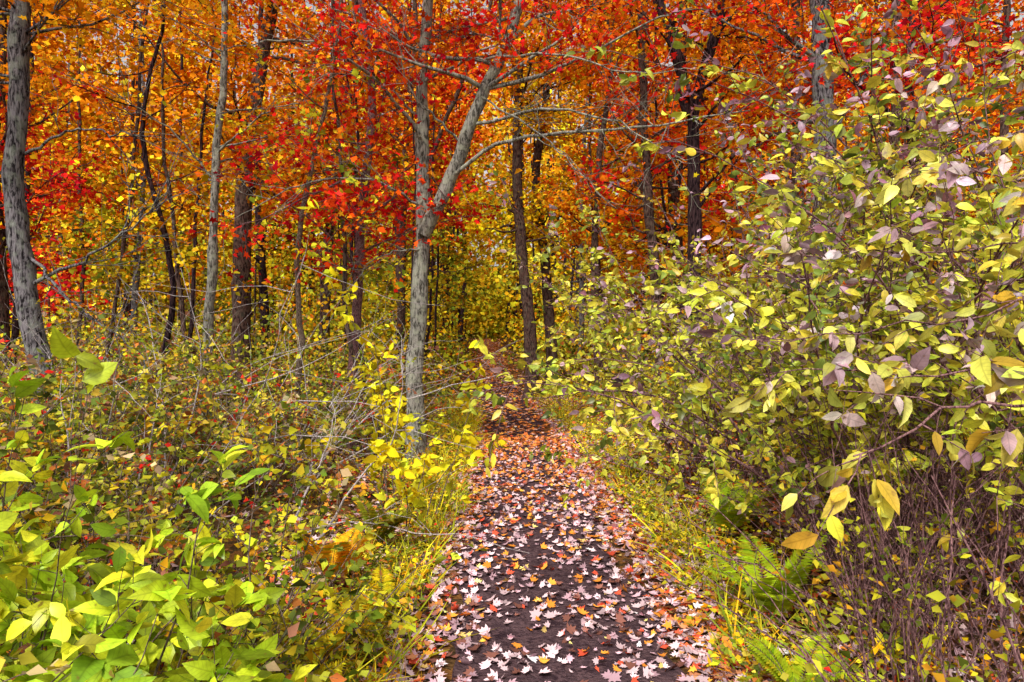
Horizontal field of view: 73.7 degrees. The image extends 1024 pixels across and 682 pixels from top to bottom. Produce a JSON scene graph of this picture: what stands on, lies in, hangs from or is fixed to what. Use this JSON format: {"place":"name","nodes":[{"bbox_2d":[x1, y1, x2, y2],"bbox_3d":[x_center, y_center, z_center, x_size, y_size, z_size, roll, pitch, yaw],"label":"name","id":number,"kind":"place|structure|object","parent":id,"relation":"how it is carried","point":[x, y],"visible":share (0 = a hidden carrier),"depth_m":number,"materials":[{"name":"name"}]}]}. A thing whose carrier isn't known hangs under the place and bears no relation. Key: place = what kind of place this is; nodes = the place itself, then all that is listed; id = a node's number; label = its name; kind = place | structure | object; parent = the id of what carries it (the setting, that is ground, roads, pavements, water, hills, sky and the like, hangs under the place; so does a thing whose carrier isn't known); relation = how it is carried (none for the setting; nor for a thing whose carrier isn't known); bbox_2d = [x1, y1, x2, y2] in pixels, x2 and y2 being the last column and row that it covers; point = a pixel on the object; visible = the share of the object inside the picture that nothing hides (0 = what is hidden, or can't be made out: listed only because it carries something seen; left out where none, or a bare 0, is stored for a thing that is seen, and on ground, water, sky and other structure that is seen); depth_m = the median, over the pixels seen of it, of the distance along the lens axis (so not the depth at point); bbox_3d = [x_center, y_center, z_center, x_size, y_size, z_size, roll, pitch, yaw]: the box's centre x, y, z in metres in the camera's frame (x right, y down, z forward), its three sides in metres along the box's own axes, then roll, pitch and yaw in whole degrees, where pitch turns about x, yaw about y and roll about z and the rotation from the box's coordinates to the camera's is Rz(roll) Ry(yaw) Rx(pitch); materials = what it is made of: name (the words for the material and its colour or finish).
{"place":"outdoors","nodes":[
{"label":"outdoors","id":0,"kind":"place"},
{"bbox_2d":[0,336,1023,681],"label":"ground","id":1,"kind":"structure","parent":0,"point":[456,598],"depth_m":5.28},
{"bbox_2d":[0,0,107,363],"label":"maple tree","id":2,"kind":"object","parent":1,"relation":"on","point":[15,327],"visible":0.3,"depth_m":17.64,"materials":[{"name":"orange plant"}]},
{"bbox_2d":[0,0,123,421],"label":"red maple tree","id":3,"kind":"object","parent":1,"relation":"on","point":[4,291],"visible":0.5,"depth_m":13.00,"materials":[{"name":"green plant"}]},
{"bbox_2d":[0,383,127,470],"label":"honeysuckle shrub","id":4,"kind":"object","parent":1,"relation":"on","point":[51,426],"visible":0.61,"depth_m":3.89,"materials":[{"name":"green plant"}]},
{"bbox_2d":[31,0,122,347],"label":"young tree","id":5,"kind":"object","parent":1,"relation":"on","point":[52,42],"visible":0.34,"depth_m":20.70,"materials":[{"name":"brown plant"}]},
{"bbox_2d":[0,3,155,327],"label":"maple tree","id":6,"kind":"object","parent":1,"relation":"on","point":[3,231],"visible":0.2,"depth_m":20.77,"materials":[{"name":"red plant"}]},
{"bbox_2d":[30,3,151,374],"bbox_3d":[-10.692,-3.665,17.264,2.735,10.793,2.193,0,0,-37],"label":"young tree","id":7,"kind":"object","parent":1,"relation":"on","point":[81,214],"visible":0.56,"depth_m":17.08,"materials":[{"name":"brown plant"}]},
{"bbox_2d":[0,442,188,591],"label":"honeysuckle shrub","id":8,"kind":"object","parent":1,"relation":"on","point":[87,518],"visible":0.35,"depth_m":3.00,"materials":[{"name":"green plant"}]},
{"bbox_2d":[0,336,193,548],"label":"honeysuckle shrub","id":9,"kind":"object","parent":1,"relation":"on","point":[36,453],"visible":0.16,"depth_m":4.94,"materials":[{"name":"green plant"}]},
{"bbox_2d":[0,385,196,596],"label":"honeysuckle shrub","id":10,"kind":"object","parent":1,"relation":"on","point":[159,489],"visible":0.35,"depth_m":3.64,"materials":[{"name":"green plant"}]},
{"bbox_2d":[0,306,198,537],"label":"honeysuckle shrub","id":11,"kind":"object","parent":1,"relation":"on","point":[110,382],"visible":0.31,"depth_m":5.05,"materials":[{"name":"green plant"}]},
{"bbox_2d":[0,326,208,681],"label":"spicebush shrub","id":12,"kind":"object","parent":1,"relation":"on","point":[62,346],"visible":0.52,"depth_m":2.20,"materials":[{"name":"green plant"}]},
{"bbox_2d":[0,364,217,621],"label":"honeysuckle shrub","id":13,"kind":"object","parent":1,"relation":"on","point":[167,546],"visible":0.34,"depth_m":3.57,"materials":[{"name":"green plant"}]},
{"bbox_2d":[0,0,233,382],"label":"oak tree","id":14,"kind":"object","parent":1,"relation":"on","point":[88,210],"visible":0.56,"depth_m":16.46,"materials":[{"name":"orange plant"}]},
{"bbox_2d":[0,317,245,510],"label":"honeysuckle shrub","id":15,"kind":"object","parent":1,"relation":"on","point":[169,360],"visible":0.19,"depth_m":6.10,"materials":[{"name":"green plant"}]},
{"bbox_2d":[30,0,228,339],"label":"maple tree","id":16,"kind":"object","parent":1,"relation":"on","point":[115,188],"visible":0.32,"depth_m":25.19,"materials":[{"name":"orange plant"}]},
{"bbox_2d":[0,0,262,500],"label":"maple tree","id":17,"kind":"object","parent":1,"relation":"on","point":[18,82],"visible":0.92,"depth_m":6.90,"materials":[{"name":"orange plant"}]},
{"bbox_2d":[0,445,269,681],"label":"spicebush shrub","id":18,"kind":"object","parent":1,"relation":"on","point":[121,627],"visible":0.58,"depth_m":2.02,"materials":[{"name":"green plant"}]},
{"bbox_2d":[0,347,271,566],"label":"viburnum shrub","id":19,"kind":"object","parent":1,"relation":"on","point":[3,465],"visible":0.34,"depth_m":4.79,"materials":[{"name":"green plant"}]},
{"bbox_2d":[0,604,276,681],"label":"spicebush shrub","id":20,"kind":"object","parent":1,"relation":"on","point":[231,667],"visible":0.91,"depth_m":1.84,"materials":[{"name":"green plant"}]},
{"bbox_2d":[60,0,216,335],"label":"beech tree","id":21,"kind":"object","parent":1,"relation":"on","point":[193,54],"visible":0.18,"depth_m":35.68,"materials":[{"name":"orange plant"}]},
{"bbox_2d":[73,2,203,326],"bbox_3d":[-21.755,-11.355,39.862,6.807,25.059,8.570,0,0,0],"label":"maple tree","id":22,"kind":"object","parent":1,"relation":"on","point":[165,284],"visible":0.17,"depth_m":39.99,"materials":[{"name":"orange plant"}]},
{"bbox_2d":[0,521,285,680],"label":"spicebush shrub","id":23,"kind":"object","parent":1,"relation":"on","point":[236,596],"visible":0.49,"depth_m":2.43,"materials":[{"name":"green plant"}]},
{"bbox_2d":[36,0,250,426],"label":"young tree","id":24,"kind":"object","parent":1,"relation":"on","point":[89,70],"visible":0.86,"depth_m":10.78,"materials":[{"name":"orange plant"}]},
{"bbox_2d":[1,341,286,548],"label":"honeysuckle shrub","id":25,"kind":"object","parent":1,"relation":"on","point":[119,404],"visible":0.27,"depth_m":5.50,"materials":[{"name":"green plant"}]},
{"bbox_2d":[0,512,316,681],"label":"spicebush shrub","id":26,"kind":"object","parent":1,"relation":"on","point":[150,586],"visible":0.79,"depth_m":1.81,"materials":[{"name":"green plant"}]},
{"bbox_2d":[23,334,328,529],"bbox_3d":[-2.913,0.773,5.595,2.187,1.669,2.804,0,0,-44],"label":"honeysuckle shrub","id":27,"kind":"object","parent":1,"relation":"on","point":[270,420],"visible":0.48,"depth_m":5.31,"materials":[{"name":"green plant"}]},
{"bbox_2d":[107,2,252,357],"bbox_3d":[-17.596,-13.126,35.299,7.968,28.702,9.358,0,0,0],"label":"maple tree","id":28,"kind":"object","parent":1,"relation":"on","point":[135,95],"visible":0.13,"depth_m":35.24,"materials":[{"name":"orange plant"}]},
{"bbox_2d":[4,339,363,581],"bbox_3d":[-2.595,0.855,4.353,3.149,1.733,2.228,0,0,0],"label":"viburnum shrub","id":29,"kind":"object","parent":1,"relation":"on","point":[209,395],"visible":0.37,"depth_m":4.58,"materials":[{"name":"green plant"}]},
{"bbox_2d":[36,320,333,509],"bbox_3d":[-2.876,0.691,6.345,2.197,1.802,2.355,0,0,0],"label":"viburnum shrub","id":30,"kind":"object","parent":1,"relation":"on","point":[243,372],"visible":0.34,"depth_m":6.33,"materials":[{"name":"green plant"}]},
{"bbox_2d":[111,0,267,413],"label":"young tree","id":31,"kind":"object","parent":1,"relation":"on","point":[176,251],"visible":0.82,"depth_m":12.44,"materials":[{"name":"brown plant"}]},
{"bbox_2d":[0,428,399,681],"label":"honeysuckle shrub","id":32,"kind":"object","parent":1,"relation":"on","point":[27,656],"visible":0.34,"depth_m":2.80,"materials":[{"name":"green plant"}]},
{"bbox_2d":[133,4,275,387],"bbox_3d":[-7.016,-3.415,15.190,2.905,10.020,2.485,0,0,34],"label":"young tree","id":33,"kind":"object","parent":1,"relation":"on","point":[204,120],"visible":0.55,"depth_m":15.33,"materials":[{"name":"orange plant"}]},
{"bbox_2d":[52,314,360,464],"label":"honeysuckle shrub","id":34,"kind":"object","parent":1,"relation":"on","point":[237,359],"visible":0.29,"depth_m":8.00,"materials":[{"name":"green plant"}]},
{"bbox_2d":[30,0,389,436],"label":"birch tree","id":35,"kind":"object","parent":1,"relation":"on","point":[212,251],"visible":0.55,"depth_m":11.05,"materials":[{"name":"orange plant"}]},
{"bbox_2d":[3,409,434,681],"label":"viburnum shrub","id":36,"kind":"object","parent":1,"relation":"on","point":[311,631],"visible":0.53,"depth_m":3.05,"materials":[{"name":"green plant"}]},
{"bbox_2d":[85,336,357,496],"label":"viburnum shrub","id":37,"kind":"object","parent":1,"relation":"on","point":[318,394],"visible":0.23,"depth_m":6.62,"materials":[{"name":"green plant"}]},
{"bbox_2d":[5,226,440,540],"bbox_3d":[-2.702,0.378,5.811,4.204,2.630,4.241,0,0,-12],"label":"bare shrub","id":38,"kind":"object","parent":1,"relation":"on","point":[164,462],"visible":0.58,"depth_m":5.57,"materials":[{"name":"brown plant"}]},
{"bbox_2d":[147,0,307,297],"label":"oak tree","id":39,"kind":"object","parent":1,"relation":"on","point":[268,263],"visible":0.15,"depth_m":29.37,"materials":[{"name":"brown plant"}]},
{"bbox_2d":[0,401,487,677],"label":"viburnum shrub","id":40,"kind":"object","parent":1,"relation":"on","point":[300,472],"visible":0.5,"depth_m":3.17,"materials":[{"name":"green plant"}]},
{"bbox_2d":[101,368,387,499],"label":"honeysuckle shrub","id":41,"kind":"object","parent":1,"relation":"on","point":[246,415],"visible":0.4,"depth_m":6.25,"materials":[{"name":"green plant"}]},
{"bbox_2d":[87,0,420,407],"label":"oak tree","id":42,"kind":"object","parent":1,"relation":"on","point":[241,316],"visible":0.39,"depth_m":14.81,"materials":[{"name":"orange plant"}]},
{"bbox_2d":[166,0,341,372],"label":"oak tree","id":43,"kind":"object","parent":1,"relation":"on","point":[261,250],"visible":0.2,"depth_m":25.81,"materials":[{"name":"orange plant"}]},
{"bbox_2d":[64,320,527,555],"bbox_3d":[-1.813,0.724,5.623,4.273,1.808,1.990,0,0,18],"label":"bare shrub","id":44,"kind":"object","parent":1,"relation":"on","point":[347,494],"visible":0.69,"depth_m":5.05,"materials":[{"name":"grey plant"}]},
{"bbox_2d":[189,0,407,456],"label":"maple sapling","id":45,"kind":"object","parent":1,"relation":"on","point":[298,111],"visible":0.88,"depth_m":8.68,"materials":[{"name":"orange plant"}]},
{"bbox_2d":[206,0,414,385],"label":"maple tree","id":46,"kind":"object","parent":1,"relation":"on","point":[326,293],"visible":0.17,"depth_m":21.97,"materials":[{"name":"brown plant"}]},
{"bbox_2d":[201,356,421,476],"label":"viburnum shrub","id":47,"kind":"object","parent":1,"relation":"on","point":[320,414],"visible":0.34,"depth_m":8.38,"materials":[{"name":"green plant"}]},
{"bbox_2d":[231,198,404,511],"bbox_3d":[-1.703,0.265,6.308,1.342,2.806,1.910,0,0,-44],"label":"bittersweet vine","id":48,"kind":"object","parent":1,"relation":"on","point":[375,364],"visible":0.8,"depth_m":6.32,"materials":[{"name":"yellow plant"}]},
{"bbox_2d":[239,0,406,462],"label":"young tree","id":49,"kind":"object","parent":1,"relation":"on","point":[340,185],"visible":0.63,"depth_m":9.15,"materials":[{"name":"brown plant"}]},
{"bbox_2d":[248,0,402,392],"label":"young tree","id":50,"kind":"object","parent":1,"relation":"on","point":[334,147],"visible":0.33,"depth_m":13.87,"materials":[{"name":"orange plant"}]},
{"bbox_2d":[283,523,376,586],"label":"fern plant","id":51,"kind":"object","parent":1,"relation":"on","point":[337,556],"visible":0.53,"depth_m":4.10,"materials":[{"name":"orange plant"}]},
{"bbox_2d":[187,0,537,450],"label":"red maple tree","id":52,"kind":"object","parent":1,"relation":"on","point":[330,201],"visible":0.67,"depth_m":9.54,"materials":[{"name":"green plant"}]},
{"bbox_2d":[335,491,423,546],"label":"fern plant","id":53,"kind":"object","parent":1,"relation":"on","point":[384,531],"visible":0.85,"depth_m":5.13,"materials":[{"name":"green plant"}]},
{"bbox_2d":[237,311,524,515],"bbox_3d":[-1.091,0.705,7.178,2.598,2.157,5.356,0,0,0],"label":"bare shrub","id":54,"kind":"object","parent":1,"relation":"on","point":[324,456],"visible":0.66,"depth_m":6.36,"materials":[{"name":"grey plant"}]},
{"bbox_2d":[356,344,407,508],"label":"bittersweet vine","id":55,"kind":"object","parent":1,"relation":"on","point":[389,423],"visible":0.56,"depth_m":6.45,"materials":[{"name":"yellow plant"}]},
{"bbox_2d":[304,349,474,464],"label":"viburnum shrub","id":56,"kind":"object","parent":1,"relation":"on","point":[428,422],"visible":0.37,"depth_m":9.14,"materials":[{"name":"green plant"}]},
{"bbox_2d":[329,0,477,359],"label":"maple tree","id":57,"kind":"object","parent":1,"relation":"on","point":[447,297],"visible":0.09,"depth_m":32.10,"materials":[{"name":"brown plant"}]},
{"bbox_2d":[362,424,450,555],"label":"bittersweet vine","id":58,"kind":"object","parent":1,"relation":"on","point":[391,454],"visible":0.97,"depth_m":5.10,"materials":[{"name":"yellow plant"}]},
{"bbox_2d":[360,0,478,371],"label":"oak tree","id":59,"kind":"object","parent":1,"relation":"on","point":[403,263],"visible":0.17,"depth_m":27.97,"materials":[{"name":"brown plant"}]},
{"bbox_2d":[362,0,477,283],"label":"young tree","id":60,"kind":"object","parent":1,"relation":"on","point":[404,157],"visible":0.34,"depth_m":17.16,"materials":[{"name":"red plant"}]},
{"bbox_2d":[342,0,498,332],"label":"oak tree","id":61,"kind":"object","parent":1,"relation":"on","point":[452,240],"visible":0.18,"depth_m":40.80,"materials":[{"name":"orange plant"}]},
{"bbox_2d":[372,5,504,335],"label":"oak tree","id":62,"kind":"object","parent":1,"relation":"on","point":[473,297],"visible":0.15,"depth_m":45.31,"materials":[{"name":"yellow plant"}]},
{"bbox_2d":[305,0,588,372],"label":"beech tree","id":63,"kind":"object","parent":1,"relation":"on","point":[440,91],"visible":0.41,"depth_m":18.47,"materials":[{"name":"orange plant"}]},
{"bbox_2d":[387,334,508,527],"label":"bittersweet vine","id":64,"kind":"object","parent":1,"relation":"on","point":[449,466],"visible":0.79,"depth_m":6.03,"materials":[{"name":"yellow plant"}]},
{"bbox_2d":[405,0,513,342],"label":"oak tree","id":65,"kind":"object","parent":1,"relation":"on","point":[465,241],"visible":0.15,"depth_m":47.52,"materials":[{"name":"yellow plant"}]},
{"bbox_2d":[113,0,819,462],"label":"maple tree","id":66,"kind":"object","parent":1,"relation":"on","point":[419,60],"visible":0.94,"depth_m":8.90,"materials":[{"name":"red plant"}]},
{"bbox_2d":[0,295,1023,461],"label":"undergrowth","id":67,"kind":"object","parent":1,"relation":"on","point":[443,356],"visible":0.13,"depth_m":21.49,"materials":[{"name":"green plant"}]},
{"bbox_2d":[0,118,1023,414],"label":"saplings","id":68,"kind":"object","parent":1,"relation":"on","point":[248,282],"visible":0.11,"depth_m":20.97,"materials":[{"name":"yellow plant"}]},
{"bbox_2d":[1,0,1023,347],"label":"distant trees","id":69,"kind":"object","parent":1,"relation":"on","point":[489,312],"visible":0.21,"depth_m":63.86,"materials":[{"name":"yellow plant"}]},
{"bbox_2d":[6,338,1023,681],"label":"fallen leaves","id":70,"kind":"object","parent":1,"relation":"on","point":[560,440],"visible":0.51,"depth_m":4.94,"materials":[{"name":"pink plant"}]},
{"bbox_2d":[441,0,626,396],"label":"oak tree","id":71,"kind":"object","parent":1,"relation":"on","point":[523,233],"visible":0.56,"depth_m":19.78,"materials":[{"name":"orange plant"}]},
{"bbox_2d":[460,0,651,386],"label":"oak tree","id":72,"kind":"object","parent":1,"relation":"on","point":[547,293],"visible":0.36,"depth_m":21.85,"materials":[{"name":"orange plant"}]},
{"bbox_2d":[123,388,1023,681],"bbox_3d":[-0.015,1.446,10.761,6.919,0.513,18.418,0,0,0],"label":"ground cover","id":73,"kind":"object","parent":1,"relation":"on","point":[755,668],"visible":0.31,"depth_m":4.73,"materials":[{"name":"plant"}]},
{"bbox_2d":[186,396,960,681],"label":"grass","id":74,"kind":"structure","parent":1,"relation":"on","point":[725,602],"depth_m":4.71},
{"bbox_2d":[496,8,654,362],"bbox_3d":[3.689,-10.851,31.326,9.526,24.253,6.918,0,0,-20],"label":"maple tree","id":75,"kind":"object","parent":1,"relation":"on","point":[580,280],"visible":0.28,"depth_m":31.70,"materials":[{"name":"orange plant"}]},
{"bbox_2d":[530,1,625,306],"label":"young tree","id":76,"kind":"object","parent":1,"relation":"on","point":[589,88],"visible":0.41,"depth_m":18.16,"materials":[{"name":"yellow plant"}]},
{"bbox_2d":[498,7,666,351],"bbox_3d":[3.688,-11.699,37.822,8.739,25.694,6.897,0,0,-36],"label":"maple tree","id":77,"kind":"object","parent":1,"relation":"on","point":[560,316],"visible":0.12,"depth_m":37.40,"materials":[{"name":"yellow plant"}]},
{"bbox_2d":[514,0,675,400],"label":"maple tree","id":78,"kind":"object","parent":1,"relation":"on","point":[566,209],"visible":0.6,"depth_m":16.93,"materials":[{"name":"orange plant"}]},
{"bbox_2d":[562,0,722,356],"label":"oak tree","id":79,"kind":"object","parent":1,"relation":"on","point":[638,132],"visible":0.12,"depth_m":26.45,"materials":[{"name":"brown plant"}]},
{"bbox_2d":[515,0,780,377],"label":"oak tree","id":80,"kind":"object","parent":1,"relation":"on","point":[648,192],"visible":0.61,"depth_m":15.04,"materials":[{"name":"orange plant"}]},
{"bbox_2d":[542,1,786,375],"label":"maple tree","id":81,"kind":"object","parent":1,"relation":"on","point":[640,164],"visible":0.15,"depth_m":21.79,"materials":[{"name":"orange plant"}]},
{"bbox_2d":[535,0,811,362],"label":"maple tree","id":82,"kind":"object","parent":1,"relation":"on","point":[673,182],"visible":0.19,"depth_m":18.85,"materials":[{"name":"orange plant"}]},
{"bbox_2d":[557,0,838,379],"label":"oak tree","id":83,"kind":"object","parent":1,"relation":"on","point":[694,215],"visible":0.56,"depth_m":11.91,"materials":[{"name":"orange plant"}]},
{"bbox_2d":[499,171,935,504],"bbox_3d":[2.165,0.122,7.302,4.616,2.965,4.430,0,0,0],"label":"dogwood shrub","id":84,"kind":"object","parent":1,"relation":"on","point":[676,379],"visible":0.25,"depth_m":6.66,"materials":[{"name":"green plant"}]},
{"bbox_2d":[436,40,1023,581],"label":"dogwood shrub","id":85,"kind":"object","parent":1,"relation":"on","point":[698,388],"visible":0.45,"depth_m":4.10,"materials":[{"name":"green plant"}]},
{"bbox_2d":[703,466,775,537],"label":"fern plant","id":86,"kind":"object","parent":1,"relation":"on","point":[733,517],"visible":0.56,"depth_m":5.34,"materials":[{"name":"green plant"}]},
{"bbox_2d":[482,37,1023,502],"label":"dogwood shrub","id":87,"kind":"object","parent":1,"relation":"on","point":[942,135],"visible":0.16,"depth_m":6.58,"materials":[{"name":"green plant"}]},
{"bbox_2d":[683,531,830,617],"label":"fern plant","id":88,"kind":"object","parent":1,"relation":"on","point":[773,581],"visible":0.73,"depth_m":3.96,"materials":[{"name":"green plant"}]},
{"bbox_2d":[590,0,945,458],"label":"oak tree","id":89,"kind":"object","parent":1,"relation":"on","point":[817,91],"visible":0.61,"depth_m":9.02,"materials":[{"name":"orange plant"}]},
{"bbox_2d":[536,0,1023,541],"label":"dogwood shrub","id":90,"kind":"object","parent":1,"relation":"on","point":[1012,284],"visible":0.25,"depth_m":4.31,"materials":[{"name":"green plant"}]},
{"bbox_2d":[563,0,1023,500],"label":"dogwood shrub","id":91,"kind":"object","parent":1,"relation":"on","point":[749,84],"visible":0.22,"depth_m":4.64,"materials":[{"name":"green plant"}]},
{"bbox_2d":[721,31,1023,549],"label":"dogwood branch","id":92,"kind":"object","parent":91,"relation":"attached to","point":[1001,379],"visible":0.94,"depth_m":2.13,"materials":[{"name":"yellow plant"}]},
{"bbox_2d":[736,633,869,681],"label":"fern plant","id":93,"kind":"object","parent":1,"relation":"on","point":[769,662],"visible":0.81,"depth_m":3.17,"materials":[{"name":"green plant"}]},
{"bbox_2d":[596,0,1023,606],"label":"dogwood shrub","id":94,"kind":"object","parent":1,"relation":"on","point":[980,418],"visible":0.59,"depth_m":3.50,"materials":[{"name":"green plant"}]},
{"bbox_2d":[618,330,1023,681],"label":"bramble thicket","id":95,"kind":"object","parent":1,"relation":"on","point":[861,572],"visible":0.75,"depth_m":3.16,"materials":[{"name":"green plant"}]},
{"bbox_2d":[675,0,1021,307],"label":"beech tree","id":96,"kind":"object","parent":1,"relation":"on","point":[867,35],"visible":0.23,"depth_m":15.09,"materials":[{"name":"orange plant"}]},
{"bbox_2d":[755,0,1023,353],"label":"maple tree","id":97,"kind":"object","parent":1,"relation":"on","point":[891,138],"visible":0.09,"depth_m":13.64,"materials":[{"name":"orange plant"}]},
{"bbox_2d":[778,0,1023,482],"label":"red maple tree","id":98,"kind":"object","parent":1,"relation":"on","point":[913,21],"visible":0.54,"depth_m":7.03,"materials":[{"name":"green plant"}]},
{"bbox_2d":[870,0,1023,330],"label":"beech tree","id":99,"kind":"object","parent":1,"relation":"on","point":[1004,128],"visible":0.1,"depth_m":16.28,"materials":[{"name":"orange plant"}]},
{"bbox_2d":[34,0,1023,335],"label":"sky","id":100,"kind":"structure","parent":0,"point":[307,4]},
{"bbox_2d":[448,342,692,681],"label":"dirt path","id":101,"kind":"structure","parent":0,"point":[532,640],"depth_m":4.49,"materials":[{"name":"soil"}]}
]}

